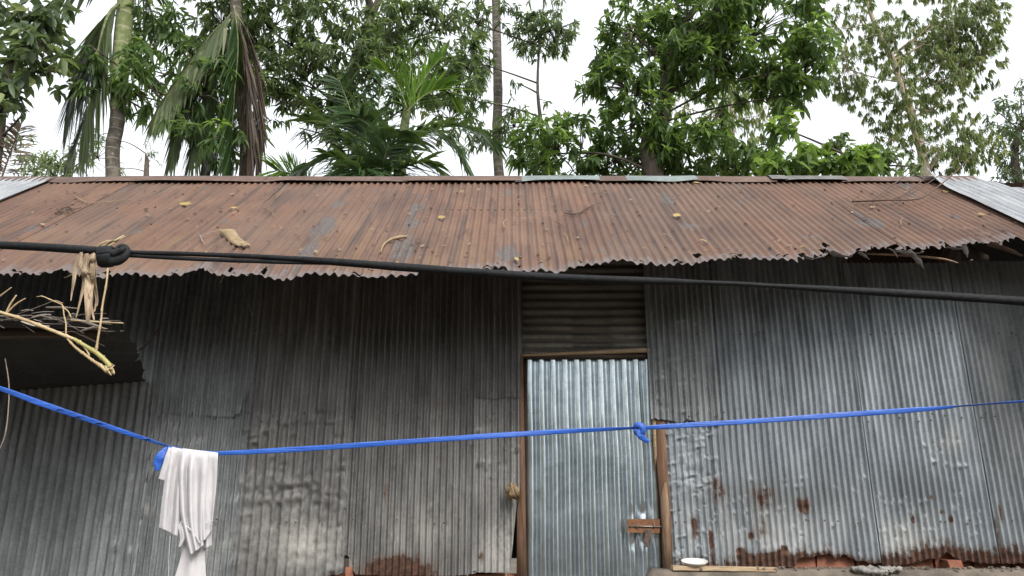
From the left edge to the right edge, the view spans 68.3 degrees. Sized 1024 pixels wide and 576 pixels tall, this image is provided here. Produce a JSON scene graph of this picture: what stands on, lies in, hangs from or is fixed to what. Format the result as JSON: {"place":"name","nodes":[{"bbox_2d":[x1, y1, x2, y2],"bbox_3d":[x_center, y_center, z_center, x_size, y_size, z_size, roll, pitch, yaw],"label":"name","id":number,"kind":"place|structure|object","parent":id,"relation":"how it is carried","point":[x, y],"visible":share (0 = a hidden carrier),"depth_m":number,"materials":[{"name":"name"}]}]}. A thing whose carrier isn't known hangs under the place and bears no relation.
{"place":"outdoors","nodes":[
{"label":"outdoors","id":0,"kind":"place"},
{"bbox_2d":[0,287,146,391],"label":"awning","id":1,"kind":"object","parent":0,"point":[36,357],"visible":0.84,"depth_m":4.10,"materials":[{"name":"metal"}]},
{"bbox_2d":[0,358,9,447],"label":"string","id":2,"kind":"object","parent":1,"relation":"hanging from","point":[8,402],"visible":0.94,"depth_m":3.59,"materials":[{"name":"grey wicker"}]},
{"bbox_2d":[0,268,114,375],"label":"bamboo cane","id":3,"kind":"object","parent":1,"relation":"attached to","point":[108,368],"visible":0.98,"depth_m":3.32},
{"bbox_2d":[137,291,191,351],"bbox_3d":[-2.258,0.230,4.756,0.434,0.440,0.013,0,-17,0],"label":"wire","id":4,"kind":"object","parent":1,"relation":"hanging from","point":[151,338],"visible":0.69,"depth_m":4.74,"materials":[{"name":"grey metal"}]},
{"bbox_2d":[349,558,516,575],"bbox_3d":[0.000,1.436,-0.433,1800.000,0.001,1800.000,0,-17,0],"label":"ground","id":5,"kind":"structure","parent":0,"point":[513,568],"depth_m":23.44,"materials":[{"name":"soil"}]},
{"bbox_2d":[0,0,88,172],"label":"leaved tree","id":6,"kind":"object","parent":5,"relation":"on","point":[44,32],"visible":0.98,"depth_m":9.77,"materials":[{"name":"green leaf"},{"name":"grey brown bark"}]},
{"bbox_2d":[0,116,41,175],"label":"dead palm frond","id":7,"kind":"object","parent":6,"relation":"attached to","point":[14,132],"visible":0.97,"depth_m":9.63,"materials":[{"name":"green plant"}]},
{"bbox_2d":[5,128,125,176],"bbox_3d":[-12.530,1.287,19.180,3.653,11.646,1.950,0,-17,0],"label":"distant bush","id":8,"kind":"object","parent":5,"relation":"on","point":[44,163],"visible":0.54,"depth_m":20.27,"materials":[{"name":"green leaf"},{"name":"grey brown bark"}]},
{"bbox_2d":[80,127,161,175],"bbox_3d":[-12.425,1.205,22.627,3.090,13.786,1.261,0,-17,0],"label":"distant tree","id":9,"kind":"object","parent":5,"relation":"on","point":[146,167],"visible":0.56,"depth_m":24.16,"materials":[{"name":"grey plant"}]},
{"bbox_2d":[31,0,254,176],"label":"areca palm","id":10,"kind":"object","parent":5,"relation":"on","point":[98,37],"visible":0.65,"depth_m":9.98,"materials":[{"name":"green plant"}]},
{"bbox_2d":[68,0,275,175],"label":"mango sapling","id":11,"kind":"object","parent":5,"relation":"on","point":[142,71],"visible":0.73,"depth_m":10.12,"materials":[{"name":"green plant"}]},
{"bbox_2d":[143,0,337,175],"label":"areca palm","id":12,"kind":"object","parent":5,"relation":"on","point":[246,95],"visible":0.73,"depth_m":10.10,"materials":[{"name":"green plant"}]},
{"bbox_2d":[257,150,314,176],"bbox_3d":[-2.867,1.060,8.859,0.823,6.093,0.334,2,-17,-8],"label":"fan frond palm","id":13,"kind":"object","parent":5,"relation":"on","point":[273,164],"visible":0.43,"depth_m":9.60,"materials":[{"name":"green plant"}]},
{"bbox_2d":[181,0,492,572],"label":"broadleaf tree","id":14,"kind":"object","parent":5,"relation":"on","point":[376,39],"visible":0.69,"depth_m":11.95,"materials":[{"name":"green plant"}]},
{"bbox_2d":[281,66,509,175],"bbox_3d":[-1.635,0.384,9.330,3.224,7.669,2.107,0,-17,0],"label":"palm","id":15,"kind":"object","parent":5,"relation":"on","point":[360,161],"visible":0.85,"depth_m":9.77,"materials":[{"name":"green plant"}]},
{"bbox_2d":[361,30,477,175],"bbox_3d":[-1.354,0.150,10.178,1.789,8.599,0.451,-1,-17,5],"label":"fresh palm","id":16,"kind":"object","parent":5,"relation":"on","point":[435,57],"visible":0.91,"depth_m":11.07,"materials":[{"name":"green plant"}]},
{"bbox_2d":[492,0,503,175],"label":"areca palm","id":17,"kind":"object","parent":5,"relation":"on","point":[497,90],"visible":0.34,"depth_m":14.74,"materials":[{"name":"grey plant"}]},
{"bbox_2d":[0,166,1023,575],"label":"tin shed","id":18,"kind":"structure","parent":5,"relation":"on","point":[298,354],"depth_m":4.77,"materials":[{"name":"metal"}]},
{"bbox_2d":[55,204,82,214],"bbox_3d":[-3.023,-0.539,5.144,0.148,0.159,0.196,9,-19,-26],"label":"dry twig","id":19,"kind":"object","parent":18,"relation":"on","point":[60,210],"visible":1,"depth_m":5.14,"materials":[{"name":"wood"}]},
{"bbox_2d":[75,196,136,202],"bbox_3d":[-2.927,-0.641,5.370,0.519,0.118,0.102,-3,-17,10],"label":"dry twig","id":20,"kind":"object","parent":18,"relation":"on","point":[105,202],"visible":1,"depth_m":5.35,"materials":[{"name":"brown wood"}]},
{"bbox_2d":[219,229,250,246],"bbox_3d":[-1.671,-0.302,4.557,0.060,0.205,0.367,16,-23,-42],"label":"palm sheath","id":21,"kind":"object","parent":18,"relation":"on","point":[231,236],"visible":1,"depth_m":4.57,"materials":[{"name":"beige plant"}]},
{"bbox_2d":[380,235,407,252],"bbox_3d":[-0.722,-0.255,4.462,0.075,0.191,0.266,-8,-19,25],"label":"dry twig","id":22,"kind":"object","parent":18,"relation":"on","point":[396,238],"visible":1,"depth_m":4.54,"materials":[{"name":"beige plant"}]},
{"bbox_2d":[2,181,933,262],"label":"roof litter","id":23,"kind":"object","parent":18,"relation":"on","point":[425,219],"visible":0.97,"depth_m":4.92,"materials":[{"name":"brown plant"}]},
{"bbox_2d":[505,482,519,500],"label":"crumpled leaf","id":24,"kind":"object","parent":18,"relation":"attached to","point":[512,492],"visible":1,"depth_m":4.54,"materials":[{"name":"beige plant"}]},
{"bbox_2d":[564,202,599,214],"bbox_3d":[0.486,-0.548,5.172,0.372,0.193,0.102,16,-23,-42],"label":"dry twig","id":25,"kind":"object","parent":18,"relation":"on","point":[582,210],"visible":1,"depth_m":5.09,"materials":[{"name":"wood"}]},
{"bbox_2d":[524,359,661,575],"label":"door","id":26,"kind":"structure","parent":18,"relation":"in","point":[592,501],"depth_m":4.70,"materials":[{"name":"metal"}]},
{"bbox_2d":[670,565,776,571],"bbox_3d":[1.228,1.631,4.391,0.607,0.036,0.067,0,-17,0],"label":"wood plank","id":27,"kind":"object","parent":18,"relation":"on","point":[717,568],"visible":1,"depth_m":4.36,"materials":[{"name":"beige wood"}]},
{"bbox_2d":[681,558,707,566],"bbox_3d":[1.066,1.603,4.410,0.156,0.047,0.138,0,-17,0],"label":"saucer","id":28,"kind":"object","parent":27,"relation":"on","point":[696,562],"visible":1,"depth_m":4.44,"materials":[{"name":"white ceramic"}]},
{"bbox_2d":[852,147,971,203],"bbox_3d":[3.022,-0.873,5.636,1.314,0.815,0.300,11,-20,-31],"label":"fallen branch","id":29,"kind":"object","parent":18,"relation":"on","point":[893,199],"visible":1,"depth_m":5.41,"materials":[{"name":"wood"}]},
{"bbox_2d":[452,0,581,173],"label":"thin tree","id":30,"kind":"object","parent":5,"relation":"on","point":[527,27],"visible":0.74,"depth_m":13.76,"materials":[{"name":"green plant"}]},
{"bbox_2d":[503,0,844,175],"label":"mango tree","id":31,"kind":"object","parent":5,"relation":"on","point":[664,147],"visible":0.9,"depth_m":10.90,"materials":[{"name":"green plant"}]},
{"bbox_2d":[749,106,887,175],"bbox_3d":[3.977,0.804,9.078,1.783,6.716,0.976,0,-17,0],"label":"round leaved shrub","id":32,"kind":"object","parent":5,"relation":"on","point":[854,161],"visible":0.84,"depth_m":9.63,"materials":[{"name":"green plant"}]},
{"bbox_2d":[820,132,922,175],"bbox_3d":[5.552,1.023,10.650,1.510,7.199,0.888,0,-17,0],"label":"grey bush","id":33,"kind":"object","parent":5,"relation":"on","point":[839,143],"visible":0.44,"depth_m":11.45,"materials":[{"name":"brown plant"}]},
{"bbox_2d":[826,0,1014,176],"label":"eucalyptus tree","id":34,"kind":"object","parent":5,"relation":"on","point":[947,34],"visible":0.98,"depth_m":19.01,"materials":[{"name":"green plant"}]},
{"bbox_2d":[981,78,1023,182],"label":"feathery tree","id":35,"kind":"object","parent":5,"relation":"on","point":[1013,170],"visible":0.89,"depth_m":19.95,"materials":[{"name":"green plant"}]},
{"bbox_2d":[0,241,1023,305],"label":"black electric cable","id":36,"kind":"object","parent":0,"point":[107,256],"visible":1,"depth_m":2.72,"materials":[{"name":"black rubber"}]},
{"bbox_2d":[64,235,125,321],"bbox_3d":[-1.529,-0.042,2.734,0.190,0.346,0.068,0,-17,0],"label":"dry leaf bundle","id":37,"kind":"object","parent":36,"relation":"hanging from","point":[87,268],"visible":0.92,"depth_m":2.72,"materials":[{"name":"plant"}]},
{"bbox_2d":[0,386,1023,470],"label":"clothesline","id":38,"kind":"object","parent":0,"point":[158,461],"visible":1,"depth_m":2.96,"materials":[{"name":"blue fabric"}]},
{"bbox_2d":[159,447,217,575],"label":"white garment","id":39,"kind":"object","parent":38,"relation":"hanging from","point":[189,476],"visible":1,"depth_m":2.87,"materials":[{"name":"fabric"}]},
{"bbox_2d":[0,0,1023,182],"label":"sky","id":40,"kind":"structure","parent":0,"point":[556,83],"materials":[{"name":"white"}]},
{"bbox_2d":[653,85,775,168],"bbox_3d":[5.726,0.456,19.734,3.520,13.548,1.979,0,-17,0],"label":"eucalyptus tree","id":41,"kind":"object","parent":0,"point":[753,122],"visible":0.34,"depth_m":21.12,"materials":[{"name":"green plant"}]}
]}

